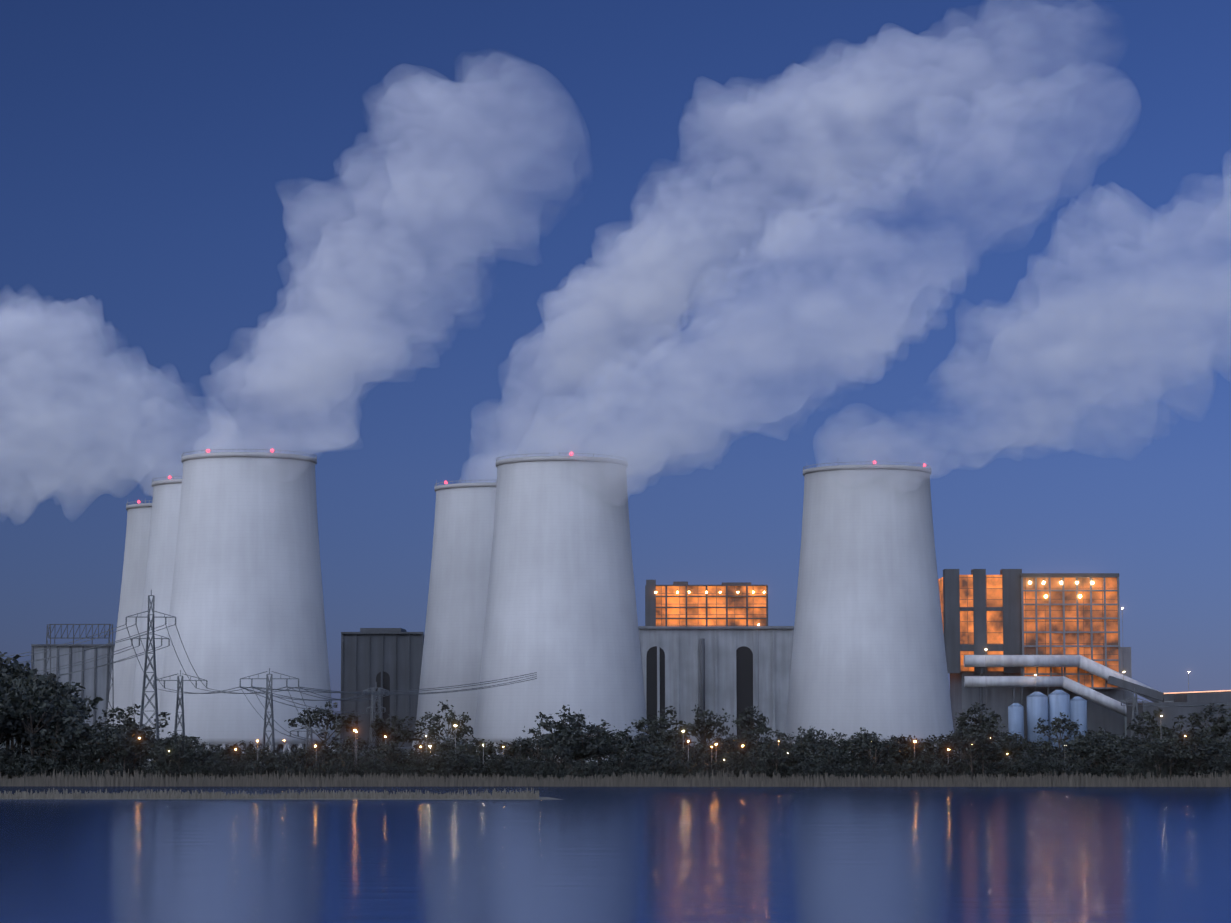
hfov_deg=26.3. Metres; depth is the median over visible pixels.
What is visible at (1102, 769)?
shrub
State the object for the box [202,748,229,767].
tree
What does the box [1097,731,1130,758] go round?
tree
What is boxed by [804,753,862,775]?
shrub
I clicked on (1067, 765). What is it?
shrub
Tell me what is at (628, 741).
tree
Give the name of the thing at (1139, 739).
tree
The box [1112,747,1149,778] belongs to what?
tree
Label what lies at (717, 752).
tree
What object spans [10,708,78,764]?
tree
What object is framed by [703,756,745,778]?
shrub
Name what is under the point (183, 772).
shrub
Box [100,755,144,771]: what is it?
shrub
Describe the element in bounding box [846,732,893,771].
tree
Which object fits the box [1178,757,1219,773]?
shrub
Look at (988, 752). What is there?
tree
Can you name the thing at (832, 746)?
tree
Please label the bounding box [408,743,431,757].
tree
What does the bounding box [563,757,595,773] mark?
shrub
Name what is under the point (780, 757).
tree
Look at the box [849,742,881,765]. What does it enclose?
tree
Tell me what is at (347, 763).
shrub
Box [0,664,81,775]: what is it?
tree
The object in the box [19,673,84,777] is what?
tree
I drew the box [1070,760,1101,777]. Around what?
shrub
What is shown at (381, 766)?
shrub
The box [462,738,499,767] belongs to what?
tree
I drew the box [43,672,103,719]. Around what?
tree
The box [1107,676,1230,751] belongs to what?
industrial building
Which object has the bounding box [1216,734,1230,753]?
tree
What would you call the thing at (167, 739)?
tree
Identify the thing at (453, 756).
bush
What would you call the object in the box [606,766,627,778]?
shrub
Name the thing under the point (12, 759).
shrub
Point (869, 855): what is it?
lake water
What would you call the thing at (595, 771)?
shrub
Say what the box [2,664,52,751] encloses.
tree
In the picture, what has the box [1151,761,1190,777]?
shrub
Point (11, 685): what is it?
tree
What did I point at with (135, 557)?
cooling tower
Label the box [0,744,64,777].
shrub
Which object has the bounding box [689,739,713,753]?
tree
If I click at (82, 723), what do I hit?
tree
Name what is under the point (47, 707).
tree
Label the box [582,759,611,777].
shrub
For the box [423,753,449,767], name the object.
tree
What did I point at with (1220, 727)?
tree
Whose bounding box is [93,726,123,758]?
tree
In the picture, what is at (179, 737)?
tree
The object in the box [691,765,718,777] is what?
shrub
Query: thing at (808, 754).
tree
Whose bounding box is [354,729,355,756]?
lamp post
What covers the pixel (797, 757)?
tree
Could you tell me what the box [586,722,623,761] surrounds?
tree
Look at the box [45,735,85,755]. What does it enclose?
tree
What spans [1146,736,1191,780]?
tree
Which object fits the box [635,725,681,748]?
tree
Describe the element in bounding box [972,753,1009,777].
shrub
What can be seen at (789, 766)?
shrub
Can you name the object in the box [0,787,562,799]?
reed belt
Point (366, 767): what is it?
shrub
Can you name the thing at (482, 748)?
tree
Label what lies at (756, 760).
shrub
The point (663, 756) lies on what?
tree
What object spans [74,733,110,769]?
tree
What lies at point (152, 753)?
tree
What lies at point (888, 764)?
shrub
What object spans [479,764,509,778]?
shrub
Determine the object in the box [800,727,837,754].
tree
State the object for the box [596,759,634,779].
shrub
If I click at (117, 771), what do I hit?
shrub
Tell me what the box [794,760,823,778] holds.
shrub
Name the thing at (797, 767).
shrub
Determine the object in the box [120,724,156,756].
tree
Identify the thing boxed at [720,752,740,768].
tree
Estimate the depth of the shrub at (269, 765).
706.06 m
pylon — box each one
[125,590,175,765]
[289,722,328,766]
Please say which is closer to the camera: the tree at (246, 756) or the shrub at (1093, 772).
the shrub at (1093, 772)
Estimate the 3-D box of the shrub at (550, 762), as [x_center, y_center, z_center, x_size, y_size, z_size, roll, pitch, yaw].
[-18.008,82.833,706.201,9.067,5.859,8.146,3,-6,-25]
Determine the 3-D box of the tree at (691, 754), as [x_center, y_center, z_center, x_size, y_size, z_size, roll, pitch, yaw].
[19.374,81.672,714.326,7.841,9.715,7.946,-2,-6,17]
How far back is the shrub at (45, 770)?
705.28 m
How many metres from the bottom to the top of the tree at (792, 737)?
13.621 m
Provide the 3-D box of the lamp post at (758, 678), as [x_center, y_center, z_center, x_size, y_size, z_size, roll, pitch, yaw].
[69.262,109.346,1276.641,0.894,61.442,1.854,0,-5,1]
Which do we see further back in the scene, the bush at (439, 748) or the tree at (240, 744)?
the tree at (240, 744)
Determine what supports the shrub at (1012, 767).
on the terrain
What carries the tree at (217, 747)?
on the terrain
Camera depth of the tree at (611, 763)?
711.15 m
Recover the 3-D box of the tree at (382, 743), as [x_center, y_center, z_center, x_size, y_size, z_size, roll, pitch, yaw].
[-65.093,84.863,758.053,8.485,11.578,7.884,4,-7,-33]
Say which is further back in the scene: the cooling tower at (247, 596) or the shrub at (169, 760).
the cooling tower at (247, 596)
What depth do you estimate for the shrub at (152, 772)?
705.68 m
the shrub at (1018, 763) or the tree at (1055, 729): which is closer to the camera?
the shrub at (1018, 763)
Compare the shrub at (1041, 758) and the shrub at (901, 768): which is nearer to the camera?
the shrub at (901, 768)
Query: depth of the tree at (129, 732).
780.75 m
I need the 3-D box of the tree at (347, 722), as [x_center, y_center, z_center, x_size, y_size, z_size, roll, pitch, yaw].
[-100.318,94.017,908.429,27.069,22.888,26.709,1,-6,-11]
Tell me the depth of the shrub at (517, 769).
704.56 m
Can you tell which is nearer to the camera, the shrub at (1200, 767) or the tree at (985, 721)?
the shrub at (1200, 767)
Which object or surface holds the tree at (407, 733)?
on the terrain
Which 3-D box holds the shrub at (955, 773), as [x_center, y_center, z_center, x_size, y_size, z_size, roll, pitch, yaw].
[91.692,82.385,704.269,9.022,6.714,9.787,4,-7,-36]
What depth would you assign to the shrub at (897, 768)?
704.84 m
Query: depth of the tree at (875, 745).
712.24 m
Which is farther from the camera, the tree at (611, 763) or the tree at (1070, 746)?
the tree at (1070, 746)
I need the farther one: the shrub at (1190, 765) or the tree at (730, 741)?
the tree at (730, 741)
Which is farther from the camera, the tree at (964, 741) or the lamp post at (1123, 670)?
the lamp post at (1123, 670)
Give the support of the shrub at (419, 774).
on the terrain
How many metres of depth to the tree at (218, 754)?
742.68 m
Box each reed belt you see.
[0,769,1230,786]
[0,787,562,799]
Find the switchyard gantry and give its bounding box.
[45,624,113,725]
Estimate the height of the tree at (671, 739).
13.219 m
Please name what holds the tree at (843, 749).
on the terrain
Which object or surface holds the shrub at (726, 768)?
on the terrain
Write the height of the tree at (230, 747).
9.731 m
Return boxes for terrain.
[0,716,1229,781]
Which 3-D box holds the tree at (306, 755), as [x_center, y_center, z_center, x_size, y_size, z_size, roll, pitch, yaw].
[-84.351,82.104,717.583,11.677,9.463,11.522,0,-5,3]
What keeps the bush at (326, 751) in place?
on the terrain
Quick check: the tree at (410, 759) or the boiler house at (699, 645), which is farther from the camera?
the boiler house at (699, 645)
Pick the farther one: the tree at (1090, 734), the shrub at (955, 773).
the tree at (1090, 734)
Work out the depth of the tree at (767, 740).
740.47 m
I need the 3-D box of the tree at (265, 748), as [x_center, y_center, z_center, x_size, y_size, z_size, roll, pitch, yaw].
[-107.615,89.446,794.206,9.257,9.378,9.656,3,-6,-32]
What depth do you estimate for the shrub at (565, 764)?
705.88 m
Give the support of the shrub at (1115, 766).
on the terrain
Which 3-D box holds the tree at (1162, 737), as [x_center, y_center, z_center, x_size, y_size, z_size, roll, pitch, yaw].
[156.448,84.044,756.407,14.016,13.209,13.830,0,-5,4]
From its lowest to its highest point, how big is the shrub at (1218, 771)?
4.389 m
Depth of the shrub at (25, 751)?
745.04 m
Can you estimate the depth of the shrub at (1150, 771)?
702.51 m
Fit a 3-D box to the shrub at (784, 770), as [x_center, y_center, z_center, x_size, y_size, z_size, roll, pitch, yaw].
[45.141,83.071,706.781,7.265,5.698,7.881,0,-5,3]
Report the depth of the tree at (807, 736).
750.08 m
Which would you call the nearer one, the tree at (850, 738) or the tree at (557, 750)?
the tree at (557, 750)
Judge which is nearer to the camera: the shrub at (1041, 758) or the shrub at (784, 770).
the shrub at (784, 770)
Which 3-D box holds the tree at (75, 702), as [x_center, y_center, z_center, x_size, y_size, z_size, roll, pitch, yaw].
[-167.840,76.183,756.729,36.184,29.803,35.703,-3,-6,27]
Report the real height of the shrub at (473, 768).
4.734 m
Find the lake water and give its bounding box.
[0,786,1230,922]
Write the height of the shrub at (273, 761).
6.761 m
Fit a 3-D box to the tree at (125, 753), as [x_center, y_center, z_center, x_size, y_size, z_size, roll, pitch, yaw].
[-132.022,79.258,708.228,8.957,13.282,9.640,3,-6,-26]
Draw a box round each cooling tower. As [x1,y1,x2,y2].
[106,500,244,751]
[130,476,292,755]
[148,449,337,762]
[408,480,534,755]
[473,450,649,761]
[784,461,958,759]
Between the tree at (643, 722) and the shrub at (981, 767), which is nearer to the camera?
the shrub at (981, 767)
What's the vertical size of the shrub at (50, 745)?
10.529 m
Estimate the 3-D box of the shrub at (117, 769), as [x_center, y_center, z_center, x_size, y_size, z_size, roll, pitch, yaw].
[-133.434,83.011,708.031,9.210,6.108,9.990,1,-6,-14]
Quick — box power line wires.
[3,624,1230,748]
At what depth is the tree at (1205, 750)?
704.26 m
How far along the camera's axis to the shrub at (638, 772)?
704.19 m
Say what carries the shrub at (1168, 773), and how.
on the terrain
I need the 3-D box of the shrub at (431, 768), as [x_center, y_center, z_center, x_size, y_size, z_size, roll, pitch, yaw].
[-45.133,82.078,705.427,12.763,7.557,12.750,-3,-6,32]
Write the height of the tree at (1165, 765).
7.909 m
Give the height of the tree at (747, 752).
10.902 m
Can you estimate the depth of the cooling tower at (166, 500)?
1073.04 m
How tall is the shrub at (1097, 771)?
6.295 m
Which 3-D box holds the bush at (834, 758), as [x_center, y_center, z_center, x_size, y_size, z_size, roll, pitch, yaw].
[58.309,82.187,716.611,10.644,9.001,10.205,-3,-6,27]
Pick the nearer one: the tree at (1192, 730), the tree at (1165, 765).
the tree at (1165, 765)
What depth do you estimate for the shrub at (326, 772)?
702.95 m
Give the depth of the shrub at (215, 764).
704.21 m
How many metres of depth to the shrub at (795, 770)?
705.63 m
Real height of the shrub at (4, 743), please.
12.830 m
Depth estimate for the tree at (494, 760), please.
705.06 m
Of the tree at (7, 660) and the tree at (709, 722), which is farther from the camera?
the tree at (709, 722)
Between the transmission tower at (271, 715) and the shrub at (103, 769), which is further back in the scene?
the transmission tower at (271, 715)
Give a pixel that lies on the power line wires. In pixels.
(382, 693)
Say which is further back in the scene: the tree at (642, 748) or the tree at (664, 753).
the tree at (642, 748)
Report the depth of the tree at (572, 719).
758.57 m
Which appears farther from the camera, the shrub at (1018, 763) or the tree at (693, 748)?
the tree at (693, 748)
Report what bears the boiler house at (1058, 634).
on the terrain
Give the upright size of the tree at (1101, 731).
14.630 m
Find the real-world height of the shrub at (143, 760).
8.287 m
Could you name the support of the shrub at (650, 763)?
on the terrain
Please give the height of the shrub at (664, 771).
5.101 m
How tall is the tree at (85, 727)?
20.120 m
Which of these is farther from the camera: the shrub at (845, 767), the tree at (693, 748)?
the tree at (693, 748)
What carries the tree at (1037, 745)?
on the terrain
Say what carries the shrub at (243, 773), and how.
on the terrain
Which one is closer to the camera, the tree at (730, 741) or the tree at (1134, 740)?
the tree at (730, 741)
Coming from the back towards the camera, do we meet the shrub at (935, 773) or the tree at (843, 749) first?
the tree at (843, 749)
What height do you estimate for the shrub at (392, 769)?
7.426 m
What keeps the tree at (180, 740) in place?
on the terrain
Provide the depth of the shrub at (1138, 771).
702.39 m
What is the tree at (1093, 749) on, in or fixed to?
on the terrain
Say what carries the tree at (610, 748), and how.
on the terrain
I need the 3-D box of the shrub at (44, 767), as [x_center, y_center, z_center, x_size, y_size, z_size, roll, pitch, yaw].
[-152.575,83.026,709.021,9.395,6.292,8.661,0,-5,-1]
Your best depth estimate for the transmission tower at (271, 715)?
860.62 m
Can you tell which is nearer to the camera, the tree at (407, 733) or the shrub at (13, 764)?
the shrub at (13, 764)
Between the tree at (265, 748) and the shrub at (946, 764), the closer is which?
the shrub at (946, 764)
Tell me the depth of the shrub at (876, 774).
705.11 m
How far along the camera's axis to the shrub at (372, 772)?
704.81 m
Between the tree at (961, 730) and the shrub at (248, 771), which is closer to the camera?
the shrub at (248, 771)
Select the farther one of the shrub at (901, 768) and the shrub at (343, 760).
the shrub at (343, 760)
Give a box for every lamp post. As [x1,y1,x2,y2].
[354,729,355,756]
[758,624,758,718]
[1122,607,1124,740]
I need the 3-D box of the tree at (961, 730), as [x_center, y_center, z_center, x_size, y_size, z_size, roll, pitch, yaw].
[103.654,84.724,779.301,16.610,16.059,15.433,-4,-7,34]
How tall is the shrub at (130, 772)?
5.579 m
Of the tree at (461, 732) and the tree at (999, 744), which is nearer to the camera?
the tree at (999, 744)
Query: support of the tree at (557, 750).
on the terrain
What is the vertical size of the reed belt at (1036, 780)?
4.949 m
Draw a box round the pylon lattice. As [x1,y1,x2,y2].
[362,682,389,763]
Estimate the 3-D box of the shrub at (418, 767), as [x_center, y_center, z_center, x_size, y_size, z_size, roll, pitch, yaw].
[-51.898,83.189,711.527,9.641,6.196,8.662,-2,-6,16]
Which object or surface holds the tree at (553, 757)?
on the terrain
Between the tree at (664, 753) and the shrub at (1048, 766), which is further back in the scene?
the tree at (664, 753)
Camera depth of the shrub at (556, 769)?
706.98 m
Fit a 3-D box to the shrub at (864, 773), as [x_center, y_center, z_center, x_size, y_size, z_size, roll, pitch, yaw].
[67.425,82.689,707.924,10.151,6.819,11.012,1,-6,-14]
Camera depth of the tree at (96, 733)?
716.14 m
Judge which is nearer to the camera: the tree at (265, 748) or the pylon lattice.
the tree at (265, 748)
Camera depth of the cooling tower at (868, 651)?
1008.99 m
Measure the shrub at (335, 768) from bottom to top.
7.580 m
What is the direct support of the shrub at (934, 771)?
on the terrain
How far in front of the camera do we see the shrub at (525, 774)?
705.20 m
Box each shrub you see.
[0,736,15,774]
[0,744,26,778]
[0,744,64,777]
[0,752,23,778]
[3,755,47,778]
[7,745,50,776]
[16,750,65,775]
[21,757,57,775]
[22,744,76,776]
[32,760,63,777]
[37,741,102,777]
[45,750,99,776]
[56,752,95,775]
[81,755,114,775]
[86,758,127,776]
[99,758,125,777]
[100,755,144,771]
[100,767,120,778]
[101,761,133,778]
[115,756,158,775]
[119,761,135,775]
[134,760,155,777]
[140,759,167,778]
[149,760,178,776]
[152,755,186,778]
[153,756,186,779]
[161,766,179,778]
[170,758,197,777]
[176,754,218,778]
[180,755,217,777]
[189,752,211,775]
[198,756,232,778]
[206,762,231,779]
[217,756,255,779]
[227,761,252,775]
[230,761,262,776]
[243,760,273,779]
[248,757,279,776]
[255,755,299,777]
[263,763,284,777]
[269,757,301,779]
[271,754,300,777]
[272,753,303,779]
[295,758,326,778]
[312,761,341,778]
[318,757,352,777]
[321,754,358,778]
[324,752,363,768]
[341,762,364,776]
[353,759,375,777]
[357,767,383,778]
[361,755,411,774]
[370,764,392,776]
[384,757,425,777]
[397,762,430,774]
[404,758,433,776]
[408,767,426,777]
[412,759,430,774]
[422,754,476,777]
[430,755,476,777]
[433,751,487,775]
[454,758,480,777]
[466,764,479,777]
[467,754,519,777]
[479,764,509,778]
[489,761,527,778]
[492,765,519,779]
[514,766,539,777]
[528,757,574,778]
[531,760,563,779]
[535,763,553,779]
[537,760,565,777]
[540,766,560,778]
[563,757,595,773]
[566,758,607,779]
[567,758,597,780]
[578,759,611,778]
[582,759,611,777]
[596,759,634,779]
[604,751,657,775]
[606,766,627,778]
[625,763,645,776]
[637,761,667,775]
[653,764,677,779]
[661,758,699,775]
[666,767,684,777]
[680,756,728,774]
[684,760,710,776]
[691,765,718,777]
[696,760,736,779]
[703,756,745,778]
[722,756,758,777]
[739,759,771,777]
[740,764,764,777]
[746,755,780,778]
[757,757,794,778]
[764,760,788,777]
[766,764,790,778]
[772,762,797,779]
[777,759,813,777]
[778,760,815,778]
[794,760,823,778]
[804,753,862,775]
[805,762,838,777]
[811,758,845,778]
[819,762,847,778]
[828,761,848,778]
[834,760,864,777]
[847,757,879,778]
[860,763,878,778]
[860,763,884,778]
[877,756,912,778]
[883,754,913,778]
[884,761,916,778]
[889,764,916,778]
[898,758,926,778]
[905,755,941,778]
[911,755,950,778]
[920,767,944,777]
[921,758,956,779]
[942,759,970,777]
[944,751,980,776]
[953,759,987,777]
[961,758,998,776]
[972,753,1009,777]
[982,761,1017,777]
[989,755,1036,776]
[1001,754,1031,777]
[1008,754,1047,767]
[1010,758,1033,776]
[1016,750,1069,777]
[1017,755,1060,777]
[1032,757,1064,775]
[1041,756,1091,777]
[1052,754,1087,774]
[1064,759,1101,775]
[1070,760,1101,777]
[1083,754,1114,776]
[1083,763,1112,776]
[1089,764,1118,777]
[1097,753,1144,778]
[1099,755,1138,777]
[1119,758,1148,779]
[1123,759,1149,777]
[1132,762,1157,779]
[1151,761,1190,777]
[1158,767,1179,779]
[1159,767,1182,779]
[1167,754,1221,777]
[1173,759,1210,777]
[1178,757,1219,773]
[1180,755,1217,778]
[1194,755,1224,778]
[1205,765,1229,777]
[1208,767,1226,778]
[1218,757,1230,772]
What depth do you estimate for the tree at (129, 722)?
909.20 m
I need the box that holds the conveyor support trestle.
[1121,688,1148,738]
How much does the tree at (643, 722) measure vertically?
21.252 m
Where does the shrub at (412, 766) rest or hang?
on the terrain
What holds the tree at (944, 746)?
on the terrain
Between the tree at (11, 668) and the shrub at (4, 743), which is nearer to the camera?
the shrub at (4, 743)
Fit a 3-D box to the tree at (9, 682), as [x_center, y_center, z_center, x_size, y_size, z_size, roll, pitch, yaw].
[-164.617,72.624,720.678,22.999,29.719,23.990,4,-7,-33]
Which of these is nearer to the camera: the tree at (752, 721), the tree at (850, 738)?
the tree at (850, 738)
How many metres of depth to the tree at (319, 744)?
778.21 m
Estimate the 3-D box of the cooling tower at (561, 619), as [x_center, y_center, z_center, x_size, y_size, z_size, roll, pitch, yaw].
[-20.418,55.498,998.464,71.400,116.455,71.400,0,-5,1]
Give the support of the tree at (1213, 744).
on the terrain
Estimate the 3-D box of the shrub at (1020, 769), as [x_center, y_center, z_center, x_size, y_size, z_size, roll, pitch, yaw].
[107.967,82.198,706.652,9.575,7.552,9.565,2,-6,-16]
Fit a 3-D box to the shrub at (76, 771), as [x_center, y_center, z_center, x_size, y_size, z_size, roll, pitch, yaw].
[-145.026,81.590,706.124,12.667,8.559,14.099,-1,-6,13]
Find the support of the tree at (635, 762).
on the terrain
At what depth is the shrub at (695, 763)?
704.40 m
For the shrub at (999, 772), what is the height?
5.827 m
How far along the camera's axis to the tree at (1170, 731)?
757.02 m
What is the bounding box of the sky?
[0,0,1230,713]
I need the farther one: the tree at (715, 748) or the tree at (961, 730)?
the tree at (961, 730)
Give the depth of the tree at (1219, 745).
751.25 m
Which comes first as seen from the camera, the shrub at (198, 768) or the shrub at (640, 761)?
the shrub at (640, 761)
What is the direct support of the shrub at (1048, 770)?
on the terrain
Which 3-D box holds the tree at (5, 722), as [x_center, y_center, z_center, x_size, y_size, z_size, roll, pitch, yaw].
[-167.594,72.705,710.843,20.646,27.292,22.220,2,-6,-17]
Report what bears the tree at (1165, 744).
on the terrain
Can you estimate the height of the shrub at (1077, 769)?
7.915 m
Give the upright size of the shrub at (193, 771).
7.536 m
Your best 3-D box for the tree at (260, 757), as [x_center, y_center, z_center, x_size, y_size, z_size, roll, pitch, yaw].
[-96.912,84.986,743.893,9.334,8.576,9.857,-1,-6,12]
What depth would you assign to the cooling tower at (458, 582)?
1088.64 m
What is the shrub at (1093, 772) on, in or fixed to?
on the terrain
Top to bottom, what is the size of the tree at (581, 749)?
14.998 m
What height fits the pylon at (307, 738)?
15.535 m
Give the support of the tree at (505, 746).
on the terrain
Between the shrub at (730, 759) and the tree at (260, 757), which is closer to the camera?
the shrub at (730, 759)
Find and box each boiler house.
[638,580,793,749]
[938,569,1173,751]
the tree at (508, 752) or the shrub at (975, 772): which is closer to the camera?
the shrub at (975, 772)
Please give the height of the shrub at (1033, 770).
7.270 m
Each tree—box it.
[0,651,45,755]
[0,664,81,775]
[0,665,17,743]
[0,673,44,778]
[0,674,31,734]
[0,674,88,766]
[0,683,32,739]
[0,693,32,739]
[2,658,45,683]
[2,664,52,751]
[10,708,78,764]
[14,713,93,753]
[15,675,89,749]
[15,707,95,760]
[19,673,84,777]
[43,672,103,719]
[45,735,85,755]
[53,711,99,742]
[68,726,134,768]
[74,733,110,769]
[80,725,134,768]
[92,704,169,761]
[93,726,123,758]
[100,724,146,744]
[107,726,131,756]
[108,732,138,772]
[112,734,159,772]
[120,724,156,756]
[131,742,154,767]
[147,743,170,765]
[148,731,201,763]
[150,734,194,767]
[158,736,200,777]
[163,734,201,766]
[177,739,212,759]
[192,744,217,769]
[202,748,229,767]
[206,743,222,753]
[211,743,244,759]
[215,750,230,764]
[218,748,244,771]
[222,740,250,762]
[243,741,266,762]
[246,743,274,758]
[254,748,284,764]
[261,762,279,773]
[284,701,361,760]
[288,746,324,777]
[292,744,315,761]
[306,738,334,756]
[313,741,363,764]
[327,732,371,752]
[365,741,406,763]
[369,712,431,756]
[373,737,399,760]
[397,750,421,767]
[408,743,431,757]
[410,750,433,769]
[415,700,473,744]
[416,733,459,754]
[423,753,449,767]
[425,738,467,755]
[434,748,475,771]
[437,741,460,752]
[451,737,488,768]
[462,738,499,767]
[463,749,484,768]
[465,740,499,758]
[486,753,513,769]
[495,739,539,757]
[506,737,532,757]
[509,730,552,769]
[522,705,588,757]
[531,731,562,761]
[537,741,573,772]
[540,719,624,779]
[542,738,597,778]
[547,725,596,773]
[576,740,623,768]
[577,725,609,761]
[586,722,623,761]
[599,727,640,761]
[600,756,620,771]
[623,756,647,768]
[624,730,672,752]
[625,706,693,744]
[632,741,665,756]
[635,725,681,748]
[639,742,675,770]
[646,748,675,776]
[651,731,696,762]
[657,740,696,760]
[672,745,700,765]
[679,744,710,762]
[683,704,729,760]
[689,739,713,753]
[691,750,718,769]
[695,735,732,768]
[706,751,724,770]
[712,733,756,754]
[716,736,747,770]
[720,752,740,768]
[724,738,745,755]
[731,705,768,741]
[733,726,777,750]
[733,741,772,765]
[749,736,784,756]
[758,740,793,775]
[760,745,785,765]
[775,730,810,751]
[779,726,825,764]
[784,744,809,770]
[799,737,839,761]
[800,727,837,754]
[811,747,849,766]
[815,739,850,753]
[831,727,880,766]
[837,736,878,757]
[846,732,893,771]
[847,733,902,766]
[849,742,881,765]
[872,735,913,764]
[890,734,924,763]
[901,750,925,766]
[912,747,940,766]
[919,733,953,761]
[938,735,979,764]
[942,721,994,754]
[944,723,991,764]
[944,728,998,780]
[954,702,1001,732]
[969,737,1000,776]
[969,745,1004,764]
[979,723,1025,741]
[987,735,1008,762]
[992,735,1029,768]
[997,733,1031,761]
[1027,738,1059,753]
[1030,744,1059,761]
[1033,712,1081,756]
[1040,738,1069,760]
[1062,738,1092,757]
[1063,729,1121,766]
[1067,727,1120,765]
[1068,730,1109,745]
[1072,734,1123,765]
[1088,741,1132,772]
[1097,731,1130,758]
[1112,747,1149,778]
[1115,735,1144,770]
[1123,733,1156,750]
[1126,708,1185,742]
[1128,740,1158,771]
[1137,743,1170,778]
[1138,732,1178,746]
[1142,734,1183,776]
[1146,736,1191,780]
[1150,727,1196,757]
[1159,758,1188,769]
[1164,733,1224,769]
[1169,731,1216,772]
[1175,726,1218,756]
[1187,703,1230,755]
[1201,737,1230,756]
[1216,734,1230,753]
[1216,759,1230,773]
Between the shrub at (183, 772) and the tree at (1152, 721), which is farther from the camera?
the tree at (1152, 721)
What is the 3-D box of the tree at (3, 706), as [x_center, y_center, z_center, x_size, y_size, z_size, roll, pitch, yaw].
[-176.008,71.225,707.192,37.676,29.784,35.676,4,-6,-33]
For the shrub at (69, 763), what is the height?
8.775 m
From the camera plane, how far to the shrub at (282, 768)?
703.83 m
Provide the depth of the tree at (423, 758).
713.27 m
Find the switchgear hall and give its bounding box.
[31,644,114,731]
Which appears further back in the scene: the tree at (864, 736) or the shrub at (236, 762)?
the tree at (864, 736)
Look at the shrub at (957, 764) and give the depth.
701.58 m
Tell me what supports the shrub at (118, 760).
on the terrain
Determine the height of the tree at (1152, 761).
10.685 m
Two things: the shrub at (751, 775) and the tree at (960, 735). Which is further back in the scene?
the tree at (960, 735)
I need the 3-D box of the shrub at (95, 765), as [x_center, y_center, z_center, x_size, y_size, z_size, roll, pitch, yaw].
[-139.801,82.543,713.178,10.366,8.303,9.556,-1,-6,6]
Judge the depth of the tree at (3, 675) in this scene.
765.66 m
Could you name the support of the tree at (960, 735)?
on the terrain
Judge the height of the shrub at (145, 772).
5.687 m
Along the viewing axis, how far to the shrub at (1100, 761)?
706.33 m
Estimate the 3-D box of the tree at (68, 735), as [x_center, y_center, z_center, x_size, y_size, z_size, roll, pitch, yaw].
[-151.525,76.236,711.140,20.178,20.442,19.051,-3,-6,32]
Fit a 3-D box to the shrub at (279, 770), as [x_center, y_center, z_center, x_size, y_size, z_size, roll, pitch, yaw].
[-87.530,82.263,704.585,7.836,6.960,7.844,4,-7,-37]
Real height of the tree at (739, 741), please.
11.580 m
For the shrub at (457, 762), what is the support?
on the terrain
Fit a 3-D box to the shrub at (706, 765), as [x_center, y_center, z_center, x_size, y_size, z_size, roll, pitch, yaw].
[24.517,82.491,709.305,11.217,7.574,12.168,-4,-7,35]
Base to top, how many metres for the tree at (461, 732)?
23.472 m
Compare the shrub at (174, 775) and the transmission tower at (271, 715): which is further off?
the transmission tower at (271, 715)
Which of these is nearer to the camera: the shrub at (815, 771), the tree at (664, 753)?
the shrub at (815, 771)
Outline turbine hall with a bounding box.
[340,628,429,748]
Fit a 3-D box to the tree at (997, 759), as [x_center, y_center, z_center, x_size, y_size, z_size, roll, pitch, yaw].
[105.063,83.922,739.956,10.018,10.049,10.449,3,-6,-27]
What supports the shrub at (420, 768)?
on the terrain
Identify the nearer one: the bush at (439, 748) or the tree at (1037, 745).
the bush at (439, 748)
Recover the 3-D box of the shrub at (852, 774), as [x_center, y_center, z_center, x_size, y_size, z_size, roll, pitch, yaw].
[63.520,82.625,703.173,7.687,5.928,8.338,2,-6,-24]
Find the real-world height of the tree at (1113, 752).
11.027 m
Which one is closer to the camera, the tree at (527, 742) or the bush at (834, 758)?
the bush at (834, 758)
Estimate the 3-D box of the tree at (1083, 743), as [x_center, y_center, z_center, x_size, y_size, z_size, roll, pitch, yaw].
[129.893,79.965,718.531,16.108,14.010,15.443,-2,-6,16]
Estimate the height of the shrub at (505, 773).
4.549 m
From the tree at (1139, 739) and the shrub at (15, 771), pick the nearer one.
the shrub at (15, 771)
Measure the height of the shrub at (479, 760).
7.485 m
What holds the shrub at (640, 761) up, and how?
on the terrain
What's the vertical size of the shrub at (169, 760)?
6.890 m
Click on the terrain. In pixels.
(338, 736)
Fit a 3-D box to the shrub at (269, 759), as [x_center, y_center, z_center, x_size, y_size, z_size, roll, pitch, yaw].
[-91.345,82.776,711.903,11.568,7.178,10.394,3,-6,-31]
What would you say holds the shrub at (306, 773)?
on the terrain
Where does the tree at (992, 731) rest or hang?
on the terrain
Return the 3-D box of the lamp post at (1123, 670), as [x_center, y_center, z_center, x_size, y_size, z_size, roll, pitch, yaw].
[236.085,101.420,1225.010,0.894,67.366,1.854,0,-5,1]

